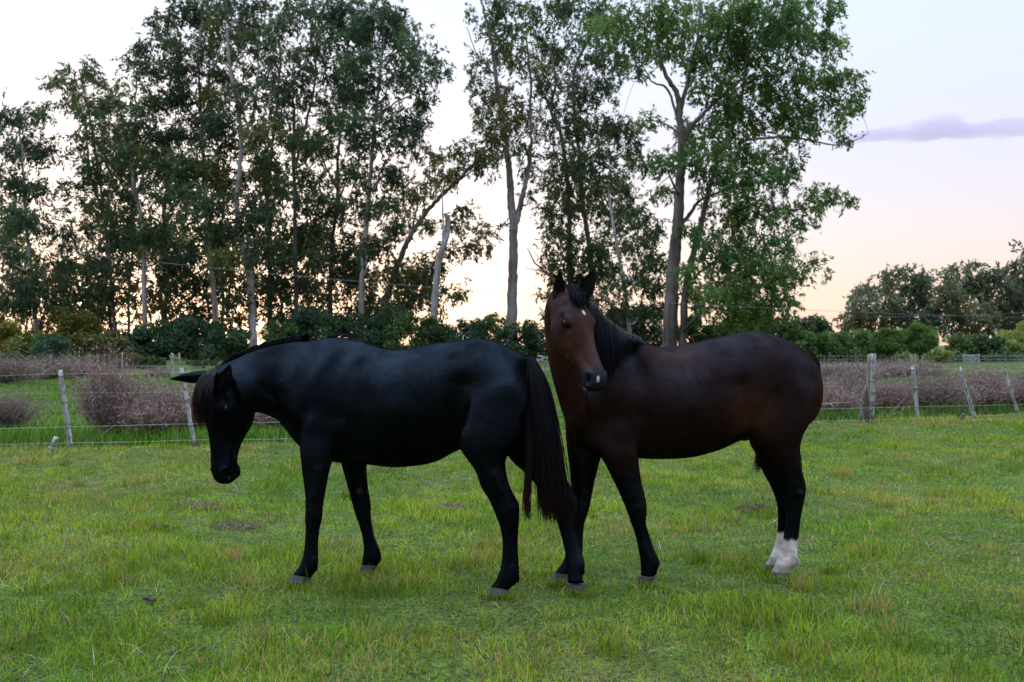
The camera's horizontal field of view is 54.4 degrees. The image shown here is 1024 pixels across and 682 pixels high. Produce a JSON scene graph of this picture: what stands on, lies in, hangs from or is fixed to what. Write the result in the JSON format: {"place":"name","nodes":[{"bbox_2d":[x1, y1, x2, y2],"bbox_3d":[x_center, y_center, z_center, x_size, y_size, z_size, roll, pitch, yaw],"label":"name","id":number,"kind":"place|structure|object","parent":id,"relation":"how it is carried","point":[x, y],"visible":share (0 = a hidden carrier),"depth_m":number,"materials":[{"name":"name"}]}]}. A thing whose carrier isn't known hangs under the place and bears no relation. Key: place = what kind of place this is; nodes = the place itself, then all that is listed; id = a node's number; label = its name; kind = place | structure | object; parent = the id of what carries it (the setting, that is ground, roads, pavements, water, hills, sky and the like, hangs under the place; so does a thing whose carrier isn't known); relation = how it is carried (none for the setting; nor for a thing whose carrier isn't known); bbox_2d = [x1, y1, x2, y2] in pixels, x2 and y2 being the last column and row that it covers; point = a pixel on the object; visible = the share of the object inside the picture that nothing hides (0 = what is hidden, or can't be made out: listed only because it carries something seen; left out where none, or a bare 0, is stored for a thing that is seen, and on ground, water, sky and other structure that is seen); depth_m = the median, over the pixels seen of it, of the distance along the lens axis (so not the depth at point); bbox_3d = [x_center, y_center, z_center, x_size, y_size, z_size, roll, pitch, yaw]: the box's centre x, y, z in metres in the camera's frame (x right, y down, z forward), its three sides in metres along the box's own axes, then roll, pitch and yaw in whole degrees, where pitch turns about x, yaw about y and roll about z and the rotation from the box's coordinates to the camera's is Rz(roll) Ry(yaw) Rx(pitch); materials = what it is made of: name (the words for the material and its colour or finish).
{"place":"outdoors","nodes":[
{"label":"outdoors","id":0,"kind":"place"},
{"bbox_2d":[1,245,1012,316],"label":"power line","id":1,"kind":"object","parent":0,"point":[447,288],"visible":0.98,"depth_m":52.79,"materials":[{"name":"metal"}]},
{"bbox_2d":[0,345,1023,681],"bbox_3d":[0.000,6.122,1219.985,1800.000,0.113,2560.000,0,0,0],"label":"ground","id":2,"kind":"structure","parent":0,"point":[514,619],"depth_m":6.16,"materials":[{"name":"green plant"}]},
{"bbox_2d":[0,318,22,355],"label":"shrub","id":3,"kind":"object","parent":2,"relation":"on","point":[12,329],"visible":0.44,"depth_m":89.16,"materials":[{"name":"green plant"}]},
{"bbox_2d":[0,327,46,357],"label":"shrub","id":4,"kind":"object","parent":2,"relation":"on","point":[24,343],"visible":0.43,"depth_m":87.16,"materials":[{"name":"green plant"}]},
{"bbox_2d":[0,209,48,331],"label":"gum tree","id":5,"kind":"object","parent":2,"relation":"on","point":[3,275],"visible":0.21,"depth_m":105.81,"materials":[{"name":"green plant"}]},
{"bbox_2d":[0,381,60,427],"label":"dry bush","id":6,"kind":"object","parent":2,"relation":"on","point":[14,413],"visible":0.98,"depth_m":16.92,"materials":[{"name":"brown plant"}]},
{"bbox_2d":[0,347,65,383],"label":"dry bush","id":7,"kind":"object","parent":2,"relation":"on","point":[15,372],"visible":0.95,"depth_m":35.78,"materials":[{"name":"brown plant"}]},
{"bbox_2d":[0,87,81,331],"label":"gum tree","id":8,"kind":"object","parent":2,"relation":"on","point":[17,223],"visible":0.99,"depth_m":95.23,"materials":[{"name":"green plant"}]},
{"bbox_2d":[27,334,74,359],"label":"shrub","id":9,"kind":"object","parent":2,"relation":"on","point":[42,344],"visible":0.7,"depth_m":83.26,"materials":[{"name":"green plant"}]},
{"bbox_2d":[7,349,96,379],"bbox_3d":[-19.026,0.943,40.931,3.724,1.358,5.643,0,0,-7],"label":"dry bush","id":10,"kind":"object","parent":2,"relation":"on","point":[61,365],"visible":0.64,"depth_m":40.61,"materials":[{"name":"plant"}]},
{"bbox_2d":[27,246,86,334],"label":"gum tree","id":11,"kind":"object","parent":2,"relation":"on","point":[68,279],"visible":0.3,"depth_m":103.68,"materials":[{"name":"green plant"}]},
{"bbox_2d":[30,204,92,332],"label":"gum tree","id":12,"kind":"object","parent":2,"relation":"on","point":[63,246],"visible":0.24,"depth_m":111.13,"materials":[{"name":"green plant"}]},
{"bbox_2d":[44,306,105,358],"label":"shrub","id":13,"kind":"object","parent":2,"relation":"on","point":[76,326],"visible":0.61,"depth_m":93.77,"materials":[{"name":"green plant"}]},
{"bbox_2d":[48,207,116,331],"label":"gum tree","id":14,"kind":"object","parent":2,"relation":"on","point":[80,220],"visible":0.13,"depth_m":120.03,"materials":[{"name":"green plant"}]},
{"bbox_2d":[35,54,138,352],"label":"gum tree","id":15,"kind":"object","parent":2,"relation":"on","point":[95,169],"visible":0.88,"depth_m":98.65,"materials":[{"name":"green plant"}]},
{"bbox_2d":[51,353,123,376],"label":"dry bush","id":16,"kind":"object","parent":2,"relation":"on","point":[81,373],"visible":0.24,"depth_m":42.91,"materials":[{"name":"plant"}]},
{"bbox_2d":[51,228,137,342],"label":"gum tree","id":17,"kind":"object","parent":2,"relation":"on","point":[109,325],"visible":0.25,"depth_m":106.45,"materials":[{"name":"green plant"}]},
{"bbox_2d":[38,145,180,334],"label":"gum tree","id":18,"kind":"object","parent":2,"relation":"on","point":[115,248],"visible":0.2,"depth_m":107.77,"materials":[{"name":"green plant"}]},
{"bbox_2d":[89,329,130,358],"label":"shrub","id":19,"kind":"object","parent":2,"relation":"on","point":[102,339],"visible":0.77,"depth_m":89.46,"materials":[{"name":"green plant"}]},
{"bbox_2d":[57,329,166,432],"bbox_3d":[-6.441,0.632,16.052,1.705,1.748,1.450,0,0,-17],"label":"dry bush","id":20,"kind":"object","parent":2,"relation":"on","point":[101,395],"visible":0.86,"depth_m":15.82,"materials":[{"name":"brown plant"}]},
{"bbox_2d":[81,75,172,331],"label":"gum tree","id":21,"kind":"object","parent":2,"relation":"on","point":[116,87],"visible":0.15,"depth_m":123.37,"materials":[{"name":"green plant"}]},
{"bbox_2d":[84,90,195,341],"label":"gum tree","id":22,"kind":"object","parent":2,"relation":"on","point":[124,151],"visible":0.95,"depth_m":96.86,"materials":[{"name":"green plant"}]},
{"bbox_2d":[115,325,167,359],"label":"shrub","id":23,"kind":"object","parent":2,"relation":"on","point":[136,345],"visible":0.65,"depth_m":91.20,"materials":[{"name":"green plant"}]},
{"bbox_2d":[100,366,195,435],"bbox_3d":[-5.612,0.934,15.834,1.602,1.094,1.938,0,0,10],"label":"dry bush","id":24,"kind":"object","parent":2,"relation":"on","point":[153,412],"visible":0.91,"depth_m":15.59,"materials":[{"name":"brown plant"}]},
{"bbox_2d":[136,355,166,368],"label":"shrub","id":25,"kind":"object","parent":2,"relation":"on","point":[144,360],"visible":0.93,"depth_m":55.87,"materials":[{"name":"green plant"}]},
{"bbox_2d":[110,119,205,355],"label":"gum tree","id":26,"kind":"object","parent":2,"relation":"on","point":[135,315],"visible":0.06,"depth_m":129.41,"materials":[{"name":"green plant"}]},
{"bbox_2d":[127,228,200,357],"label":"gum tree","id":27,"kind":"object","parent":2,"relation":"on","point":[156,307],"visible":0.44,"depth_m":103.93,"materials":[{"name":"green plant"}]},
{"bbox_2d":[88,118,247,335],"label":"gum tree","id":28,"kind":"object","parent":2,"relation":"on","point":[170,219],"visible":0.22,"depth_m":115.46,"materials":[{"name":"green plant"}]},
{"bbox_2d":[133,318,206,359],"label":"shrub","id":29,"kind":"object","parent":2,"relation":"on","point":[167,336],"visible":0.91,"depth_m":91.96,"materials":[{"name":"green plant"}]},
{"bbox_2d":[138,371,206,429],"bbox_3d":[-5.392,0.981,16.579,1.393,1.006,1.685,0,0,41],"label":"dry bush","id":30,"kind":"object","parent":2,"relation":"on","point":[189,392],"visible":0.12,"depth_m":16.40,"materials":[{"name":"plant"}]},
{"bbox_2d":[108,0,245,331],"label":"gum tree","id":31,"kind":"object","parent":2,"relation":"on","point":[180,86],"visible":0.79,"depth_m":98.28,"materials":[{"name":"green plant"}]},
{"bbox_2d":[149,243,226,327],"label":"gum tree","id":32,"kind":"object","parent":2,"relation":"on","point":[192,305],"visible":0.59,"depth_m":101.03,"materials":[{"name":"green plant"}]},
{"bbox_2d":[162,499,228,510],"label":"dead grass clump","id":33,"kind":"object","parent":2,"relation":"on","point":[202,503],"visible":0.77,"depth_m":8.65,"materials":[{"name":"plant"}]},
{"bbox_2d":[175,315,227,358],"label":"shrub","id":34,"kind":"object","parent":2,"relation":"on","point":[198,333],"visible":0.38,"depth_m":94.19,"materials":[{"name":"green plant"}]},
{"bbox_2d":[168,131,274,331],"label":"gum tree","id":35,"kind":"object","parent":2,"relation":"on","point":[220,299],"visible":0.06,"depth_m":115.76,"materials":[{"name":"green plant"}]},
{"bbox_2d":[198,325,252,360],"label":"shrub","id":36,"kind":"object","parent":2,"relation":"on","point":[236,340],"visible":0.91,"depth_m":89.18,"materials":[{"name":"green plant"}]},
{"bbox_2d":[210,520,264,530],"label":"dead grass clump","id":37,"kind":"object","parent":2,"relation":"on","point":[231,525],"visible":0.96,"depth_m":7.64,"materials":[{"name":"plant"}]},
{"bbox_2d":[196,233,278,332],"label":"gum tree","id":38,"kind":"object","parent":2,"relation":"on","point":[237,317],"visible":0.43,"depth_m":103.76,"materials":[{"name":"green plant"}]},
{"bbox_2d":[185,0,306,346],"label":"gum tree","id":39,"kind":"object","parent":2,"relation":"on","point":[252,221],"visible":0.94,"depth_m":92.33,"materials":[{"name":"green plant"}]},
{"bbox_2d":[252,412,281,427],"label":"dry bush","id":40,"kind":"object","parent":2,"relation":"on","point":[262,417],"visible":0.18,"depth_m":16.75,"materials":[{"name":"plant"}]},
{"bbox_2d":[205,118,330,331],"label":"gum tree","id":41,"kind":"object","parent":2,"relation":"on","point":[290,235],"visible":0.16,"depth_m":108.90,"materials":[{"name":"green plant"}]},
{"bbox_2d":[235,230,310,335],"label":"gum tree","id":42,"kind":"object","parent":2,"relation":"on","point":[284,298],"visible":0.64,"depth_m":100.58,"materials":[{"name":"green plant"}]},
{"bbox_2d":[238,0,318,322],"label":"gum tree","id":43,"kind":"object","parent":2,"relation":"on","point":[289,54],"visible":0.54,"depth_m":103.20,"materials":[{"name":"green plant"}]},
{"bbox_2d":[257,320,299,341],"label":"shrub","id":44,"kind":"object","parent":2,"relation":"on","point":[285,330],"visible":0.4,"depth_m":91.58,"materials":[{"name":"green plant"}]},
{"bbox_2d":[281,303,321,340],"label":"shrub","id":45,"kind":"object","parent":2,"relation":"on","point":[302,319],"visible":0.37,"depth_m":92.73,"materials":[{"name":"green plant"}]},
{"bbox_2d":[274,223,347,333],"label":"gum tree","id":46,"kind":"object","parent":2,"relation":"on","point":[322,302],"visible":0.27,"depth_m":105.32,"materials":[{"name":"green plant"}]},
{"bbox_2d":[275,135,348,316],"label":"gum tree","id":47,"kind":"object","parent":2,"relation":"on","point":[326,193],"visible":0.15,"depth_m":128.75,"materials":[{"name":"green plant"}]},
{"bbox_2d":[260,0,364,314],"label":"gum tree","id":48,"kind":"object","parent":2,"relation":"on","point":[296,141],"visible":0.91,"depth_m":98.60,"materials":[{"name":"green plant"}]},
{"bbox_2d":[309,310,367,342],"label":"shrub","id":49,"kind":"object","parent":2,"relation":"on","point":[336,323],"visible":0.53,"depth_m":91.12,"materials":[{"name":"green plant"}]},
{"bbox_2d":[307,0,386,316],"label":"gum tree","id":50,"kind":"object","parent":2,"relation":"on","point":[337,207],"visible":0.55,"depth_m":102.67,"materials":[{"name":"green plant"}]},
{"bbox_2d":[321,232,384,337],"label":"gum tree","id":51,"kind":"object","parent":2,"relation":"on","point":[348,290],"visible":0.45,"depth_m":102.09,"materials":[{"name":"green plant"}]},
{"bbox_2d":[348,311,387,347],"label":"shrub","id":52,"kind":"object","parent":2,"relation":"on","point":[373,329],"visible":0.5,"depth_m":92.30,"materials":[{"name":"green plant"}]},
{"bbox_2d":[325,235,414,321],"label":"gum tree","id":53,"kind":"object","parent":2,"relation":"on","point":[377,280],"visible":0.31,"depth_m":102.78,"materials":[{"name":"green plant"}]},
{"bbox_2d":[169,333,587,595],"bbox_3d":[-0.794,0.694,5.952,2.519,1.495,0.752,0,0,7],"label":"horse","id":54,"kind":"object","parent":2,"relation":"on","point":[355,408],"visible":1,"depth_m":5.77},
{"bbox_2d":[308,0,456,329],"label":"gum tree","id":55,"kind":"object","parent":2,"relation":"on","point":[399,33],"visible":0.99,"depth_m":94.56,"materials":[{"name":"green plant"}]},
{"bbox_2d":[378,308,424,349],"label":"shrub","id":56,"kind":"object","parent":2,"relation":"on","point":[398,330],"visible":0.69,"depth_m":91.07,"materials":[{"name":"green plant"}]},
{"bbox_2d":[367,266,447,340],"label":"gum tree","id":57,"kind":"object","parent":2,"relation":"on","point":[422,292],"visible":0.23,"depth_m":102.42,"materials":[{"name":"green plant"}]},
{"bbox_2d":[344,123,508,324],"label":"gum tree","id":58,"kind":"object","parent":2,"relation":"on","point":[453,178],"visible":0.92,"depth_m":94.10,"materials":[{"name":"green plant"}]},
{"bbox_2d":[410,315,452,347],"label":"shrub","id":59,"kind":"object","parent":2,"relation":"on","point":[431,330],"visible":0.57,"depth_m":89.18,"materials":[{"name":"green plant"}]},
{"bbox_2d":[430,186,450,318],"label":"dead tree","id":60,"kind":"object","parent":2,"relation":"on","point":[437,272],"visible":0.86,"depth_m":91.88,"materials":[{"name":"wood"}]},
{"bbox_2d":[445,317,485,340],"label":"shrub","id":61,"kind":"object","parent":2,"relation":"on","point":[472,330],"visible":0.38,"depth_m":90.95,"materials":[{"name":"green plant"}]},
{"bbox_2d":[478,312,505,342],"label":"shrub","id":62,"kind":"object","parent":2,"relation":"on","point":[490,321],"visible":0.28,"depth_m":92.33,"materials":[{"name":"green plant"}]},
{"bbox_2d":[463,0,553,342],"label":"gum tree","id":63,"kind":"object","parent":2,"relation":"on","point":[501,8],"visible":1,"depth_m":91.38,"materials":[{"name":"green plant"}]},
{"bbox_2d":[0,354,1020,450],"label":"wire fence","id":64,"kind":"object","parent":2,"relation":"on","point":[866,412],"visible":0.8,"depth_m":17.42,"materials":[{"name":"grey wood"}]},
{"bbox_2d":[496,318,547,360],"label":"shrub","id":65,"kind":"object","parent":2,"relation":"on","point":[529,336],"visible":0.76,"depth_m":89.42,"materials":[{"name":"green plant"}]},
{"bbox_2d":[272,565,798,601],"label":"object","id":66,"kind":"structure","parent":2,"relation":"on","point":[554,582],"depth_m":5.74,"materials":[{"name":"green plant"}]},
{"bbox_2d":[514,0,657,327],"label":"gum tree","id":67,"kind":"object","parent":2,"relation":"on","point":[578,171],"visible":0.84,"depth_m":96.08,"materials":[{"name":"green plant"}]},
{"bbox_2d":[591,184,671,332],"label":"gum tree","id":68,"kind":"object","parent":2,"relation":"on","point":[640,279],"visible":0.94,"depth_m":88.00,"materials":[{"name":"green plant"}]},
{"bbox_2d":[623,303,679,346],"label":"shrub","id":69,"kind":"object","parent":2,"relation":"on","point":[653,335],"visible":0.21,"depth_m":95.05,"materials":[{"name":"green plant"}]},
{"bbox_2d":[544,270,822,586],"bbox_3d":[1.099,0.518,6.067,1.936,1.844,0.706,0,0,-22],"label":"horse","id":70,"kind":"object","parent":2,"relation":"on","point":[627,400],"visible":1,"depth_m":5.85},
{"bbox_2d":[677,318,719,343],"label":"shrub","id":71,"kind":"object","parent":2,"relation":"on","point":[693,337],"visible":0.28,"depth_m":89.25,"materials":[{"name":"green plant"}]},
{"bbox_2d":[577,0,875,346],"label":"gum tree","id":72,"kind":"object","parent":2,"relation":"on","point":[774,33],"visible":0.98,"depth_m":83.03,"materials":[{"name":"green plant"}]},
{"bbox_2d":[750,317,804,336],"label":"shrub","id":73,"kind":"object","parent":2,"relation":"on","point":[784,326],"visible":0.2,"depth_m":91.37,"materials":[{"name":"green plant"}]},
{"bbox_2d":[786,315,816,335],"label":"shrub","id":74,"kind":"object","parent":2,"relation":"on","point":[809,324],"visible":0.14,"depth_m":95.71,"materials":[{"name":"green plant"}]},
{"bbox_2d":[782,327,822,360],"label":"shrub","id":75,"kind":"object","parent":2,"relation":"on","point":[798,337],"visible":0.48,"depth_m":81.22,"materials":[{"name":"green plant"}]},
{"bbox_2d":[812,313,838,349],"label":"shrub","id":76,"kind":"object","parent":2,"relation":"on","point":[823,325],"visible":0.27,"depth_m":97.69,"materials":[{"name":"green plant"}]},
{"bbox_2d":[806,330,864,361],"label":"shrub","id":77,"kind":"object","parent":2,"relation":"on","point":[828,343],"visible":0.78,"depth_m":81.21,"materials":[{"name":"green plant"}]},
{"bbox_2d":[821,382,879,414],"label":"dry bush","id":78,"kind":"object","parent":2,"relation":"on","point":[830,397],"visible":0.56,"depth_m":20.00,"materials":[{"name":"plant"}]},
{"bbox_2d":[827,327,884,361],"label":"shrub","id":79,"kind":"object","parent":2,"relation":"on","point":[863,339],"visible":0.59,"depth_m":81.81,"materials":[{"name":"green plant"}]},
{"bbox_2d":[820,358,892,379],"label":"dry bush","id":80,"kind":"object","parent":2,"relation":"on","point":[827,367],"visible":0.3,"depth_m":39.43,"materials":[{"name":"plant"}]},
{"bbox_2d":[823,362,894,405],"bbox_3d":[7.696,0.971,22.452,1.852,1.144,2.807,0,0,16],"label":"dry bush","id":81,"kind":"object","parent":2,"relation":"on","point":[853,383],"visible":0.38,"depth_m":22.25,"materials":[{"name":"plant"}]},
{"bbox_2d":[820,357,921,377],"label":"dry bush","id":82,"kind":"object","parent":2,"relation":"on","point":[865,366],"visible":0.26,"depth_m":41.52,"materials":[{"name":"plant"}]},
{"bbox_2d":[832,264,914,334],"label":"gum tree","id":83,"kind":"object","parent":2,"relation":"on","point":[857,306],"visible":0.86,"depth_m":169.52,"materials":[{"name":"green plant"}]},
{"bbox_2d":[851,368,922,412],"bbox_3d":[7.718,1.012,20.555,1.534,1.003,1.305,0,0,31],"label":"dry bush","id":84,"kind":"object","parent":2,"relation":"on","point":[890,396],"visible":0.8,"depth_m":20.43,"materials":[{"name":"brown plant"}]},
{"bbox_2d":[870,327,908,362],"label":"round tree","id":85,"kind":"object","parent":2,"relation":"on","point":[888,342],"visible":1,"depth_m":78.59,"materials":[{"name":"green plant"}]},
{"bbox_2d":[844,356,947,376],"bbox_3d":[16.515,1.121,43.961,3.921,1.004,5.940,0,0,-30],"label":"dry bush","id":86,"kind":"object","parent":2,"relation":"on","point":[908,370],"visible":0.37,"depth_m":43.19,"materials":[{"name":"plant"}]},
{"bbox_2d":[878,263,946,352],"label":"gum tree","id":87,"kind":"object","parent":2,"relation":"on","point":[914,287],"visible":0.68,"depth_m":168.01,"materials":[{"name":"green plant"}]},
{"bbox_2d":[900,321,939,361],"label":"round tree","id":88,"kind":"object","parent":2,"relation":"on","point":[922,339],"visible":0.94,"depth_m":79.25,"materials":[{"name":"green plant"}]},
{"bbox_2d":[820,352,1023,362],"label":"picket fence","id":89,"kind":"object","parent":2,"relation":"on","point":[908,355],"visible":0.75,"depth_m":78.97,"materials":[{"name":"wood"}]},
{"bbox_2d":[888,356,963,374],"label":"dry bush","id":90,"kind":"object","parent":2,"relation":"on","point":[920,364],"visible":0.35,"depth_m":45.64,"materials":[{"name":"plant"}]},
{"bbox_2d":[877,361,999,410],"bbox_3d":[8.847,0.942,20.916,1.941,1.195,2.940,0,0,-28],"label":"dry bush","id":91,"kind":"object","parent":2,"relation":"on","point":[940,392],"visible":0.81,"depth_m":20.60,"materials":[{"name":"brown plant"}]},
{"bbox_2d":[922,348,955,362],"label":"shrub","id":92,"kind":"object","parent":2,"relation":"on","point":[945,356],"visible":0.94,"depth_m":78.21,"materials":[{"name":"green plant"}]},
{"bbox_2d":[941,331,978,361],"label":"shrub","id":93,"kind":"object","parent":2,"relation":"on","point":[960,344],"visible":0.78,"depth_m":83.41,"materials":[{"name":"green plant"}]},
{"bbox_2d":[916,258,1006,341],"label":"gum tree","id":94,"kind":"object","parent":2,"relation":"on","point":[955,291],"visible":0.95,"depth_m":161.49,"materials":[{"name":"green plant"}]},
{"bbox_2d":[937,357,1023,409],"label":"dry bush","id":95,"kind":"object","parent":2,"relation":"on","point":[991,385],"visible":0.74,"depth_m":21.73,"materials":[{"name":"brown plant"}]},
{"bbox_2d":[966,333,1016,361],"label":"shrub","id":96,"kind":"object","parent":2,"relation":"on","point":[992,345],"visible":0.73,"depth_m":83.25,"materials":[{"name":"green plant"}]},
{"bbox_2d":[968,261,1023,338],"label":"gum tree","id":97,"kind":"object","parent":2,"relation":"on","point":[1011,307],"visible":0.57,"depth_m":166.01,"materials":[{"name":"green plant"}]},
{"bbox_2d":[992,239,1023,310],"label":"gum tree","id":98,"kind":"object","parent":2,"relation":"on","point":[1017,273],"visible":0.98,"depth_m":159.04,"materials":[{"name":"green plant"}]},
{"bbox_2d":[995,328,1023,346],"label":"shrub","id":99,"kind":"object","parent":2,"relation":"on","point":[1018,336],"visible":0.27,"depth_m":91.59,"materials":[{"name":"green plant"}]},
{"bbox_2d":[1000,339,1023,360],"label":"shrub","id":100,"kind":"object","parent":2,"relation":"on","point":[1017,348],"visible":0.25,"depth_m":87.19,"materials":[{"name":"green plant"}]},
{"bbox_2d":[1010,355,1023,405],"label":"dry bush","id":101,"kind":"object","parent":2,"relation":"on","point":[1021,392],"visible":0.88,"depth_m":21.46,"materials":[{"name":"plant"}]},
{"bbox_2d":[0,373,1023,448],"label":"meadow grass","id":102,"kind":"structure","parent":0,"point":[17,434],"depth_m":17.57,"materials":[{"name":"green plant"}]},
{"bbox_2d":[0,0,1023,345],"label":"sky","id":103,"kind":"structure","parent":0,"point":[937,175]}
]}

